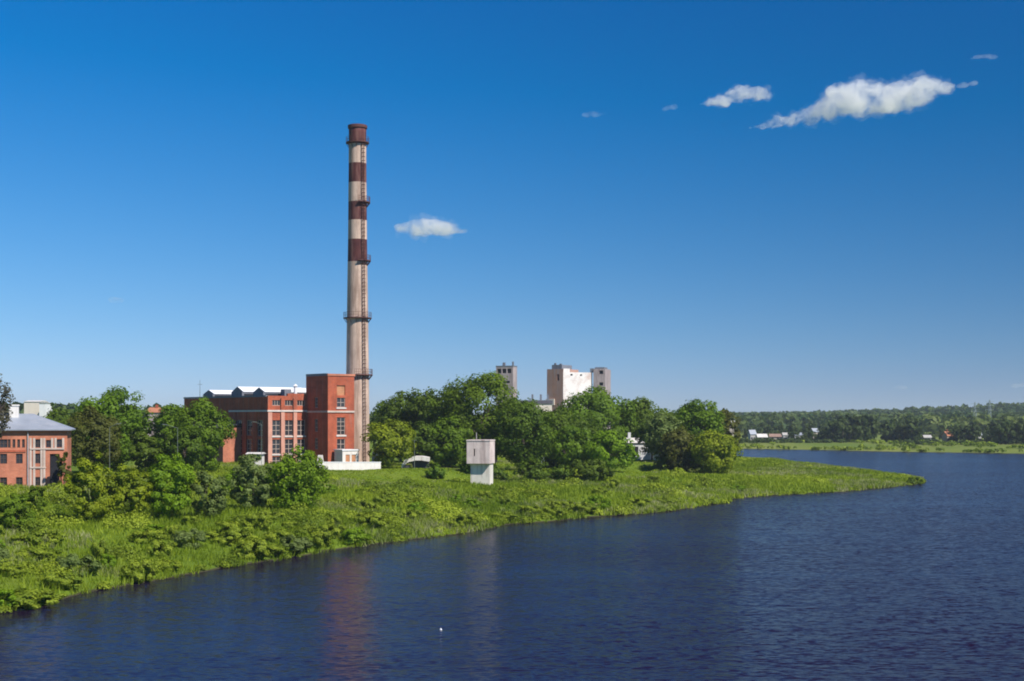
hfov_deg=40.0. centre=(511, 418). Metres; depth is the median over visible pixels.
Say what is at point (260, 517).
bush
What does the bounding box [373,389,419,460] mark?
old tree
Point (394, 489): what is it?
undergrowth
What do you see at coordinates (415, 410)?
old tree
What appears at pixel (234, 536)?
bush
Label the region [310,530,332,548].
bush
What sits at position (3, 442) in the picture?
window
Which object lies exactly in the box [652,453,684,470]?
tall shrub
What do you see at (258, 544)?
bush
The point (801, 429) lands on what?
tree
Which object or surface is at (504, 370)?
tower block
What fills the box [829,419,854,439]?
tree
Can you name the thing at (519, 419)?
park tree
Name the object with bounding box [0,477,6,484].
window
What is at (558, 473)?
tall shrub
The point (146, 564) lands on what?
bush
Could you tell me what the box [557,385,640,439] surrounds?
old tree
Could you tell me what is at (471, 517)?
bush
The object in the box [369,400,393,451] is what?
backdrop tree
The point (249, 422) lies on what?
window
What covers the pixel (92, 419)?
brownish tree
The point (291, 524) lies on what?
bush
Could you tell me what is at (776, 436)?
house
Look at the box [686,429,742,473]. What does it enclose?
willow tree
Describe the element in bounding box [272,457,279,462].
window
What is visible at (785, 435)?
house
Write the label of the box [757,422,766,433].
tree
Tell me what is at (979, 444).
reeds
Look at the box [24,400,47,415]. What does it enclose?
apartment house
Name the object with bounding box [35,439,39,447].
window
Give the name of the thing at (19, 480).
window
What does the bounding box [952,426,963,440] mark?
tree
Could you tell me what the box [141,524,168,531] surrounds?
bush
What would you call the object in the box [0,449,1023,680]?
river
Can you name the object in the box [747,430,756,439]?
house
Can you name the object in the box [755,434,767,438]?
house
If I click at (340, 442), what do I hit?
window
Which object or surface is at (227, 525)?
bush
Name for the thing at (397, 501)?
bush
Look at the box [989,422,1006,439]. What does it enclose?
tree
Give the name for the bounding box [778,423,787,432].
tree
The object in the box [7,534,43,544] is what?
bush
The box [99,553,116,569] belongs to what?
bush
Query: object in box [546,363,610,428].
grain elevator
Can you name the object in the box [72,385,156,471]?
round tree
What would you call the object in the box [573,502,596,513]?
bush
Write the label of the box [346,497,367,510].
bush
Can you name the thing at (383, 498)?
bush
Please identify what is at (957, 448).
ground
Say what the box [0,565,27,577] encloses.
bush
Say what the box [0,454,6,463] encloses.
window
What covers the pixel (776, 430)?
tree
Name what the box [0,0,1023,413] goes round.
sky
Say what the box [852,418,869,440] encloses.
tree
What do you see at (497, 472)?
tall shrub
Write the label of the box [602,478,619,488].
bush
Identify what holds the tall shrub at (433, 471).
on the ground at (957, 448)
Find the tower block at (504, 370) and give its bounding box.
[496,362,516,402]
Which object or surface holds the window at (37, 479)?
in the brick house at (32, 446)
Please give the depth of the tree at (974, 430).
769.94 m
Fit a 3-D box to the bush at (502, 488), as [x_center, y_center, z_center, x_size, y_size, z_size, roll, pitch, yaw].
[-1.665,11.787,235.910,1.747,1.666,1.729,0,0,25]
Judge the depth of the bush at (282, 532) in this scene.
159.01 m
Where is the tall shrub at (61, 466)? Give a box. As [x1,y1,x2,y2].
[55,452,72,483]
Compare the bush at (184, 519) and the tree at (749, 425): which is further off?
the tree at (749, 425)
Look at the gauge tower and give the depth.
250.57 m
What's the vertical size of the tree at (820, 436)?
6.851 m
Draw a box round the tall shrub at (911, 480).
[906,477,923,484]
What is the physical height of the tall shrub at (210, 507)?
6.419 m
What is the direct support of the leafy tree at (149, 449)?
on the ground at (957, 448)
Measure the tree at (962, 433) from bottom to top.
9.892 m
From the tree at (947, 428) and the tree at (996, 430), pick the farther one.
the tree at (947, 428)
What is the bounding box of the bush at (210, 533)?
[204,530,229,541]
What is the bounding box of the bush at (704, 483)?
[699,481,709,487]
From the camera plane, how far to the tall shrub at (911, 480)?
321.07 m
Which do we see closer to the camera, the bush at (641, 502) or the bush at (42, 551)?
the bush at (42, 551)
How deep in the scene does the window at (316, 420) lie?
288.73 m
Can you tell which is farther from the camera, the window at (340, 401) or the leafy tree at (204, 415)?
the window at (340, 401)
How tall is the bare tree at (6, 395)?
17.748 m
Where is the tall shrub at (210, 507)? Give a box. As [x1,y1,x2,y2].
[189,471,228,517]
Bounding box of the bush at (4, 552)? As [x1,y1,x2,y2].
[0,545,9,563]
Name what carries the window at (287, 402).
in the power station
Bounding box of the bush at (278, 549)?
[256,543,289,556]
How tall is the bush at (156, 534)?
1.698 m
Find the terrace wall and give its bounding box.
[316,462,380,469]
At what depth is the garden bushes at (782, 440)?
773.24 m
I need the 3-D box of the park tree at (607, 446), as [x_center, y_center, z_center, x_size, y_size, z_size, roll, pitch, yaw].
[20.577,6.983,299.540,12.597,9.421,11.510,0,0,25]
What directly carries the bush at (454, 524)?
on the ground at (957, 448)
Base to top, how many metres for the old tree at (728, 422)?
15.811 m
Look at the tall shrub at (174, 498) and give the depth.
168.41 m
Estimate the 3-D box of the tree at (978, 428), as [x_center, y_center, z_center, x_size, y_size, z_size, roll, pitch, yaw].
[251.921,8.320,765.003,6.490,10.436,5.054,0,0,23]
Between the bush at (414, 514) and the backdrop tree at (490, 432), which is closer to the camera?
the bush at (414, 514)
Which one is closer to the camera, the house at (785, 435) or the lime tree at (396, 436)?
the lime tree at (396, 436)
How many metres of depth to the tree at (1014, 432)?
723.22 m
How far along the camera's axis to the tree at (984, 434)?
900.02 m
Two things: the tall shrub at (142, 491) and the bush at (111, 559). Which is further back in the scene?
the tall shrub at (142, 491)
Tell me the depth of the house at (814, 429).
899.01 m
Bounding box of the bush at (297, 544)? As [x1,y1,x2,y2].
[279,534,312,553]
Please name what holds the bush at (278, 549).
on the ground at (957, 448)
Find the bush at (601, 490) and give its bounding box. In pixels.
[590,487,607,493]
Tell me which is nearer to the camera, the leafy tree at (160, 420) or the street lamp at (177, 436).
the street lamp at (177, 436)
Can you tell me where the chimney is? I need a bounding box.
[343,123,372,461]
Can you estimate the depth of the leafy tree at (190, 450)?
240.38 m
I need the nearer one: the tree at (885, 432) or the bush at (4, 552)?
the bush at (4, 552)
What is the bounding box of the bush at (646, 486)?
[635,484,650,489]
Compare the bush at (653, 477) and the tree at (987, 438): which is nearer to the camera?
the bush at (653, 477)
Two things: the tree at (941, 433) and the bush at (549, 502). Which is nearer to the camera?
the bush at (549, 502)
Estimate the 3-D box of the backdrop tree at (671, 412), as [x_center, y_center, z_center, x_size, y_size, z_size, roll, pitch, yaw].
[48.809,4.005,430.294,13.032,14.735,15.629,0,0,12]
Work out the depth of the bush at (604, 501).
221.97 m
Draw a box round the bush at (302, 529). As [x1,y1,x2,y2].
[295,525,321,535]
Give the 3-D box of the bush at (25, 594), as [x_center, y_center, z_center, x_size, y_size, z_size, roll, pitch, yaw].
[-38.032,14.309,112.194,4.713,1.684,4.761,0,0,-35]
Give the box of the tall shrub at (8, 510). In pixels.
[0,493,36,529]
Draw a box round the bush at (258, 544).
[236,537,269,560]
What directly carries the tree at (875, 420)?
on the ground at (957, 448)
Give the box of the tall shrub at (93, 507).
[63,451,117,523]
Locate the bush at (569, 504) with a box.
[552,500,574,511]
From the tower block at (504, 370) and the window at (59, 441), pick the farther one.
the tower block at (504, 370)
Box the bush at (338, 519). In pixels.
[329,515,343,525]
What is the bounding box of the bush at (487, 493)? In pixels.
[475,490,492,499]
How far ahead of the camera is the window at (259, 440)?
287.92 m
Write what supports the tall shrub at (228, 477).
on the ground at (957, 448)
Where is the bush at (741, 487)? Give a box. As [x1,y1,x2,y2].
[728,485,745,489]
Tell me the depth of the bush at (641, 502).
227.96 m
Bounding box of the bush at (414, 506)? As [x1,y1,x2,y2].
[408,501,428,511]
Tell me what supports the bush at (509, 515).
on the ground at (957, 448)
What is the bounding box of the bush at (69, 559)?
[54,553,101,577]
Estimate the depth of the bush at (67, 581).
119.86 m
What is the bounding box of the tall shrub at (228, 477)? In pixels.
[221,469,244,490]
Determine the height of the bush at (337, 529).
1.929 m
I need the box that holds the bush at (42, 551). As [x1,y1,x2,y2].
[15,546,62,561]
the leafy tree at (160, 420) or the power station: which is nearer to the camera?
the leafy tree at (160, 420)
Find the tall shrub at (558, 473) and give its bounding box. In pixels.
[547,464,572,480]
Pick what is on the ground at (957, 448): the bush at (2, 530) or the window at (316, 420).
the bush at (2, 530)
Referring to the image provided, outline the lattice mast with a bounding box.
[985,401,993,416]
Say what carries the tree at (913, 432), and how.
on the ground at (957, 448)
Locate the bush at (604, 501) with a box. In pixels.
[583,495,611,508]
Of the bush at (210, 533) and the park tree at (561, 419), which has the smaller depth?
the bush at (210, 533)
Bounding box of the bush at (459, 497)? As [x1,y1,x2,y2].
[449,494,461,501]
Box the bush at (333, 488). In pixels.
[322,484,337,493]
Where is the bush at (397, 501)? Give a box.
[391,499,401,505]
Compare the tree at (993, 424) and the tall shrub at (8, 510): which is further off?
the tree at (993, 424)
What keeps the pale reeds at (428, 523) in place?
on the ground at (957, 448)
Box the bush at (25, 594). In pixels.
[4,588,67,609]
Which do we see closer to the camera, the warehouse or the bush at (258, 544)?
the bush at (258, 544)
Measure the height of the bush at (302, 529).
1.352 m
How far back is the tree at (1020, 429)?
721.85 m
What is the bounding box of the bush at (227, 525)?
[215,520,252,537]
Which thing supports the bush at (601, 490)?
on the ground at (957, 448)
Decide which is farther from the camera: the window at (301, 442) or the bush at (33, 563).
the window at (301, 442)
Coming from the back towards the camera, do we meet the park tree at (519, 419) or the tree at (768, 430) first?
the tree at (768, 430)
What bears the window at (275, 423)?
in the power station
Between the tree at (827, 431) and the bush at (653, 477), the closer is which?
the bush at (653, 477)
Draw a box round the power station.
[184,373,354,463]
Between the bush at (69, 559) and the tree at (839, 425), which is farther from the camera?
the tree at (839, 425)
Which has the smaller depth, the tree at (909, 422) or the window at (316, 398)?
the window at (316, 398)
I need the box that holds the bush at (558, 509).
[541,504,567,517]
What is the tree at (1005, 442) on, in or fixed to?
on the ground at (957, 448)
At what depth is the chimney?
298.13 m
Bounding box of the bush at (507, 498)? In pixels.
[499,493,516,503]
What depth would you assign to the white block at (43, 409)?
690.00 m
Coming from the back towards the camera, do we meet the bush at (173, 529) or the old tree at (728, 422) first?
the old tree at (728, 422)
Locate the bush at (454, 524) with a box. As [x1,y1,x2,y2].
[445,520,463,527]
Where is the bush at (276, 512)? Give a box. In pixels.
[257,509,284,519]
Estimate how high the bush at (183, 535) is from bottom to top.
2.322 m
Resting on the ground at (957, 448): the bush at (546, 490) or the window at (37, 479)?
the bush at (546, 490)
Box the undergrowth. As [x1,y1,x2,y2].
[0,457,925,612]
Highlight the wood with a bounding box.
[2,401,1023,432]
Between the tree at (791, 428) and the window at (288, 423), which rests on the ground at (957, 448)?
the tree at (791, 428)
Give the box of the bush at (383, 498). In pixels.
[371,494,390,504]
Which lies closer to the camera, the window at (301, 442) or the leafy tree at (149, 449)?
the leafy tree at (149, 449)
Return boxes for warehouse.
[519,394,552,411]
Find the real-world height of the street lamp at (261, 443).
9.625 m
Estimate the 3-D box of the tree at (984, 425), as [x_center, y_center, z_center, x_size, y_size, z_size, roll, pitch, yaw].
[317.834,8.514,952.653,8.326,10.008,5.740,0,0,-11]
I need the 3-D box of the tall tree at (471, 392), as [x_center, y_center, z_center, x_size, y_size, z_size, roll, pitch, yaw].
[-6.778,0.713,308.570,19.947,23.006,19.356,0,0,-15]
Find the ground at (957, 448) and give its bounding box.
[0,428,1023,612]
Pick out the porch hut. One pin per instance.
(346, 455)
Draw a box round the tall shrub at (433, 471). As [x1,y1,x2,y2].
[424,463,445,478]
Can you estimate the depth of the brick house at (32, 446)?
199.01 m
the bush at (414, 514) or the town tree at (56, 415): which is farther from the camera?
the town tree at (56, 415)
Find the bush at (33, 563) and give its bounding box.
[20,560,38,569]
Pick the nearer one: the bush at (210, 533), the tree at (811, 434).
the bush at (210, 533)
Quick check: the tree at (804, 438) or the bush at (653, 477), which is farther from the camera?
the tree at (804, 438)
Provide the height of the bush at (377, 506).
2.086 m
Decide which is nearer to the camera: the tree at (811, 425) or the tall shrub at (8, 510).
the tall shrub at (8, 510)
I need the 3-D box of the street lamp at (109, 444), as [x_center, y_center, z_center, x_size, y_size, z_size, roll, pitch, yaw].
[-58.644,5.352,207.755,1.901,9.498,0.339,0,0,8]
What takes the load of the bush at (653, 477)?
on the ground at (957, 448)
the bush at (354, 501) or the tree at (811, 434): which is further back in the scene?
the tree at (811, 434)
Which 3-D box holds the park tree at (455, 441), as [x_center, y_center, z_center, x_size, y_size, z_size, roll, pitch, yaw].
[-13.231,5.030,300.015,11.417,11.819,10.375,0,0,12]
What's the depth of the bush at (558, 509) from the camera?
208.70 m
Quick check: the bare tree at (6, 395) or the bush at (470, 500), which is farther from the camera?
the bush at (470, 500)
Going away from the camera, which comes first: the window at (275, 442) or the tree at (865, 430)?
the window at (275, 442)
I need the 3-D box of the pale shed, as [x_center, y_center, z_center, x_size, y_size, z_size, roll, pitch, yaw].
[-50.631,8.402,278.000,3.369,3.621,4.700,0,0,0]
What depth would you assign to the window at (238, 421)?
294.28 m
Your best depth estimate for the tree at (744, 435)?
940.23 m
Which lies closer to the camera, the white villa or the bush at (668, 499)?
the bush at (668, 499)
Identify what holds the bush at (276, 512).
on the ground at (957, 448)
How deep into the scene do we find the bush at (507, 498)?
219.79 m
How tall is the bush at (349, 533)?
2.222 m
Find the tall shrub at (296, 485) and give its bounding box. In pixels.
[264,444,329,508]
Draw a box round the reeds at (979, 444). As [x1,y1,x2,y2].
[738,438,1023,452]
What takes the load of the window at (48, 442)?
in the brick house at (32, 446)
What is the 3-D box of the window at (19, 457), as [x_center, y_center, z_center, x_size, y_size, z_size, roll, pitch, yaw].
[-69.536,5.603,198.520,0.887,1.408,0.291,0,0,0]
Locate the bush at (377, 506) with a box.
[364,500,380,511]
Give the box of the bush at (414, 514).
[395,508,422,520]
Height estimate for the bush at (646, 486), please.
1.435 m
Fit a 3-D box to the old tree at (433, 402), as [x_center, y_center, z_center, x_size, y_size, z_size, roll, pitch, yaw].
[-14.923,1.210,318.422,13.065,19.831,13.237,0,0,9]
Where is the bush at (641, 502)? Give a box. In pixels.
[622,497,651,506]
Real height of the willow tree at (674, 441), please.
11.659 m
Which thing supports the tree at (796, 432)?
on the ground at (957, 448)
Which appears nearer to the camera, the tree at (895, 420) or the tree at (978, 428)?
the tree at (978, 428)
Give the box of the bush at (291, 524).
[281,521,297,529]
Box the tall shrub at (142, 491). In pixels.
[107,463,155,518]
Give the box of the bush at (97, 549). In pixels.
[90,537,110,559]
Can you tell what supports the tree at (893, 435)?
on the ground at (957, 448)
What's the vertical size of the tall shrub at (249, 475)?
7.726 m
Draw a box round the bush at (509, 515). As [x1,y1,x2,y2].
[488,511,519,519]
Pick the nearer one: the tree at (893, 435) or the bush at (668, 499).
the bush at (668, 499)
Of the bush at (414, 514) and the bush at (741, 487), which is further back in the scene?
the bush at (741, 487)
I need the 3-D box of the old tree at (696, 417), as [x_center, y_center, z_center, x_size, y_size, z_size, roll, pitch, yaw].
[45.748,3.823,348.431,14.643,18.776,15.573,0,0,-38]
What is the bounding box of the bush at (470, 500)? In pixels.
[463,498,481,506]
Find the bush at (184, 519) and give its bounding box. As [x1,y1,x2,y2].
[180,515,201,524]
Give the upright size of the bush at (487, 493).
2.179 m
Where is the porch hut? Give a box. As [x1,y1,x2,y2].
[333,449,359,461]
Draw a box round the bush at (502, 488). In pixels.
[498,484,506,492]
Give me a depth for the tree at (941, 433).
895.51 m
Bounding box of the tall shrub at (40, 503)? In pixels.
[25,485,48,509]
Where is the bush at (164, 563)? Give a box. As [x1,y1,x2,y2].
[152,559,180,571]
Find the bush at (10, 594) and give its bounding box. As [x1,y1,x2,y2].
[0,589,21,608]
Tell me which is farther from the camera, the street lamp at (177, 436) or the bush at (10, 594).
the street lamp at (177, 436)
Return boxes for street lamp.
[109,423,120,475]
[162,424,177,456]
[253,421,261,466]
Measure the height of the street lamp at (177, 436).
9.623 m
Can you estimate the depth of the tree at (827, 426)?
939.26 m
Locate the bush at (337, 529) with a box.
[315,523,346,538]
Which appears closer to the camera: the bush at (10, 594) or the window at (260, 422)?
the bush at (10, 594)
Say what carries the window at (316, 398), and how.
in the power station
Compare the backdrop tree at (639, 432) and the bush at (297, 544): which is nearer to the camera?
the bush at (297, 544)
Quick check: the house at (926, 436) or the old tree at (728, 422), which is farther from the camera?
the house at (926, 436)
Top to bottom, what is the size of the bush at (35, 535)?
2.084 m
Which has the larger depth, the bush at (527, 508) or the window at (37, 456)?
the bush at (527, 508)
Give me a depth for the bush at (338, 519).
173.00 m
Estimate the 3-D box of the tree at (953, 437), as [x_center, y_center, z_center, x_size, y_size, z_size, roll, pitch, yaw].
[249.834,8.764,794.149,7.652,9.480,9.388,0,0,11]
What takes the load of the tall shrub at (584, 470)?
on the ground at (957, 448)
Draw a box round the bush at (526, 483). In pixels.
[519,482,531,487]
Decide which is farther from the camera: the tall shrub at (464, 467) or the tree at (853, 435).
the tree at (853, 435)
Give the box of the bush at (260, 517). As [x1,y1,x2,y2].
[243,513,273,530]
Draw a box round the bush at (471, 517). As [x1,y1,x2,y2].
[456,512,480,525]
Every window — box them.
[0,439,6,447]
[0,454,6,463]
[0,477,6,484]
[16,454,22,463]
[16,477,22,485]
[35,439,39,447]
[35,454,39,462]
[35,477,39,485]
[46,440,50,446]
[57,439,61,446]
[237,420,241,434]
[247,420,251,435]
[247,439,251,451]
[258,420,262,435]
[258,439,262,451]
[272,400,279,405]
[272,420,279,435]
[272,439,279,453]
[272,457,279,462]
[285,400,292,405]
[285,420,292,435]
[285,439,292,453]
[297,400,304,405]
[297,420,304,435]
[297,439,304,452]
[315,397,317,407]
[315,419,317,431]
[315,438,317,448]
[337,398,344,406]
[337,417,344,434]
[337,439,344,448]
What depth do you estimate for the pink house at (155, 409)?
420.62 m
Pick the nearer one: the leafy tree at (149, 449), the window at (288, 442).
the leafy tree at (149, 449)
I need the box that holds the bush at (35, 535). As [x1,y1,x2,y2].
[26,528,66,546]
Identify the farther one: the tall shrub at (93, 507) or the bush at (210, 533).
the tall shrub at (93, 507)
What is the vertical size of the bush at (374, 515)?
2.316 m
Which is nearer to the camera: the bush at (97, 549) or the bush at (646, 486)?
the bush at (97, 549)
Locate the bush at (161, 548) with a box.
[146,539,177,558]
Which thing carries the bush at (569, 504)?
on the ground at (957, 448)
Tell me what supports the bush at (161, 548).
on the ground at (957, 448)
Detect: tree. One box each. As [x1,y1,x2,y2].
[0,374,15,437]
[41,406,82,431]
[66,405,122,472]
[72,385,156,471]
[126,431,162,472]
[150,403,183,463]
[166,425,206,471]
[170,396,236,471]
[360,418,418,467]
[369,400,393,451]
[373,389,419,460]
[396,386,443,452]
[409,421,436,461]
[418,380,457,458]
[424,415,473,467]
[433,371,521,466]
[474,401,518,462]
[491,397,559,466]
[530,406,580,468]
[546,425,594,465]
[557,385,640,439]
[568,413,601,443]
[581,430,640,468]
[618,396,662,441]
[634,417,662,459]
[641,409,687,455]
[656,425,702,471]
[657,408,682,417]
[673,397,725,467]
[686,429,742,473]
[711,408,741,451]
[741,428,748,437]
[743,424,754,432]
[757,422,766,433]
[763,425,773,438]
[772,425,783,437]
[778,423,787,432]
[787,423,797,431]
[787,427,799,438]
[800,423,809,434]
[800,433,807,439]
[802,423,814,437]
[807,430,817,439]
[818,431,825,439]
[819,422,829,434]
[822,420,838,439]
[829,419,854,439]
[839,416,857,441]
[845,413,856,434]
[849,423,863,439]
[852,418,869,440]
[858,415,878,440]
[862,414,879,437]
[879,422,890,441]
[882,419,900,440]
[892,418,902,440]
[894,417,917,440]
[905,417,921,440]
[909,425,920,437]
[938,425,949,431]
[938,427,944,439]
[947,426,959,440]
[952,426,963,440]
[959,426,969,437]
[961,424,977,439]
[969,425,980,440]
[977,424,986,437]
[982,422,998,441]
[982,428,988,437]
[989,418,1010,444]
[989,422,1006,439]
[999,429,1012,443]
[1000,424,1017,444]
[1015,419,1023,442]
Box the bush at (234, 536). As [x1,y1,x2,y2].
[219,528,257,547]
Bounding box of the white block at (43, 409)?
[39,403,51,417]
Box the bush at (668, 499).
[656,497,676,503]
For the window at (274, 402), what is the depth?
286.62 m
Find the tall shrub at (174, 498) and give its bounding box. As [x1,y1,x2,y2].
[142,452,195,519]
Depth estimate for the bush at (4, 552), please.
126.13 m
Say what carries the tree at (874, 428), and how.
on the ground at (957, 448)
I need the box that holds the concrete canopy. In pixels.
[402,456,429,467]
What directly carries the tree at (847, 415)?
on the ground at (957, 448)
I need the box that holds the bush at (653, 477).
[647,474,660,482]
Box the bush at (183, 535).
[171,528,206,549]
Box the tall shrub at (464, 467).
[457,452,470,472]
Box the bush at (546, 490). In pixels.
[534,489,554,494]
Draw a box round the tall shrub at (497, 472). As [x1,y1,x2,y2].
[493,464,510,479]
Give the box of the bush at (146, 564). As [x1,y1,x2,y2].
[119,558,157,582]
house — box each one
[0,405,75,486]
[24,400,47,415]
[147,405,160,435]
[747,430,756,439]
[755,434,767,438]
[768,434,781,439]
[781,433,787,438]
[810,428,818,437]
[921,435,931,438]
[941,430,952,440]
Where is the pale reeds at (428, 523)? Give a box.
[0,455,923,578]
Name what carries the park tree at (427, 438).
on the ground at (957, 448)
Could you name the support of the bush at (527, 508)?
on the ground at (957, 448)
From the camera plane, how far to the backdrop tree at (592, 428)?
327.18 m
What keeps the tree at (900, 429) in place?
on the ground at (957, 448)
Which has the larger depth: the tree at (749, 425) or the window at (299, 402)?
the tree at (749, 425)
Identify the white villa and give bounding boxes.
[624,432,657,460]
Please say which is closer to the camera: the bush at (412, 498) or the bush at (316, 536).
the bush at (316, 536)
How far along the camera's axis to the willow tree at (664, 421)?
335.82 m
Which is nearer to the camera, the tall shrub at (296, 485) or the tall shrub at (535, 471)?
the tall shrub at (296, 485)
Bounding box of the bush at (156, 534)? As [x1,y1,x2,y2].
[126,529,168,543]
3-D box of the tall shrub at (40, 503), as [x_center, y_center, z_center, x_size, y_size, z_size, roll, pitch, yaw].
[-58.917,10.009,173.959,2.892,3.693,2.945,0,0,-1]
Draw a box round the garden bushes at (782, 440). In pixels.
[739,437,1021,444]
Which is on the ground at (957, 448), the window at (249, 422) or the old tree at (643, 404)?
the old tree at (643, 404)
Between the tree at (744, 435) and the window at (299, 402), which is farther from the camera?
the tree at (744, 435)
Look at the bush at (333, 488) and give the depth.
212.87 m
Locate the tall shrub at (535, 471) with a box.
[512,458,548,480]
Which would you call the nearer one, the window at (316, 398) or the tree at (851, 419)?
the window at (316, 398)
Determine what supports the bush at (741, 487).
on the ground at (957, 448)
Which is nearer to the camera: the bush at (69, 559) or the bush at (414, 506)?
the bush at (69, 559)
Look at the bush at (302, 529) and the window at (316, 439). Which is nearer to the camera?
the bush at (302, 529)
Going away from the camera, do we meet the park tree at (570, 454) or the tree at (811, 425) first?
the park tree at (570, 454)
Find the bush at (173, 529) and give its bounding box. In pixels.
[162,524,180,539]
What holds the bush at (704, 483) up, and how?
on the ground at (957, 448)
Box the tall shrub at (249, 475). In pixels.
[226,453,278,509]
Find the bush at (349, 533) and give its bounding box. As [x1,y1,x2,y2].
[340,527,371,544]
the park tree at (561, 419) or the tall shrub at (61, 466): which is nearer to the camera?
the tall shrub at (61, 466)
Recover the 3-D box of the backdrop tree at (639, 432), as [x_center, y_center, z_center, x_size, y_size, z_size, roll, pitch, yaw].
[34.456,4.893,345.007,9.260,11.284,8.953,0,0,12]
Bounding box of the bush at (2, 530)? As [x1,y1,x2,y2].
[0,525,4,538]
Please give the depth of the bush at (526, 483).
244.82 m
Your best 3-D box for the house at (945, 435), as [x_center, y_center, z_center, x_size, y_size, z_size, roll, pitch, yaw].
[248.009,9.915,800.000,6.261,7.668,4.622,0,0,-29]
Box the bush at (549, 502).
[546,500,554,507]
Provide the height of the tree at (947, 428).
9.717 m
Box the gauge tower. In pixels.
[466,432,494,484]
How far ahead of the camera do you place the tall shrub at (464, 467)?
282.16 m
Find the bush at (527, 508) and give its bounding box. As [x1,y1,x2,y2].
[518,505,541,513]
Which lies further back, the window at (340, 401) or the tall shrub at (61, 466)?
the window at (340, 401)
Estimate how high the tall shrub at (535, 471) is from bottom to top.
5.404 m
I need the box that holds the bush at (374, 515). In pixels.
[357,511,385,527]
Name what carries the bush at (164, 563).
on the ground at (957, 448)
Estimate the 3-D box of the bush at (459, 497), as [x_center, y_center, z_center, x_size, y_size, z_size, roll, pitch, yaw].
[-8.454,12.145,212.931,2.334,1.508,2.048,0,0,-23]
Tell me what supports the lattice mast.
on the ground at (957, 448)
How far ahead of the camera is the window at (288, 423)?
288.52 m
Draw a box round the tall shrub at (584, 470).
[564,458,615,480]
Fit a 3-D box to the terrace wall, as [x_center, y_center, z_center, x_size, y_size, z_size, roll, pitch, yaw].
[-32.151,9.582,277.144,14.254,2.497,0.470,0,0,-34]
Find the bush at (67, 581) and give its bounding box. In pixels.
[35,571,83,588]
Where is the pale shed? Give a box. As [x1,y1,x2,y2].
[246,452,265,465]
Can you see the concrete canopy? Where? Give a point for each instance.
(422, 461)
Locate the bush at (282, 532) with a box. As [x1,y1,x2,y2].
[263,528,299,542]
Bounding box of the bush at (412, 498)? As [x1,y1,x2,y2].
[401,496,419,502]

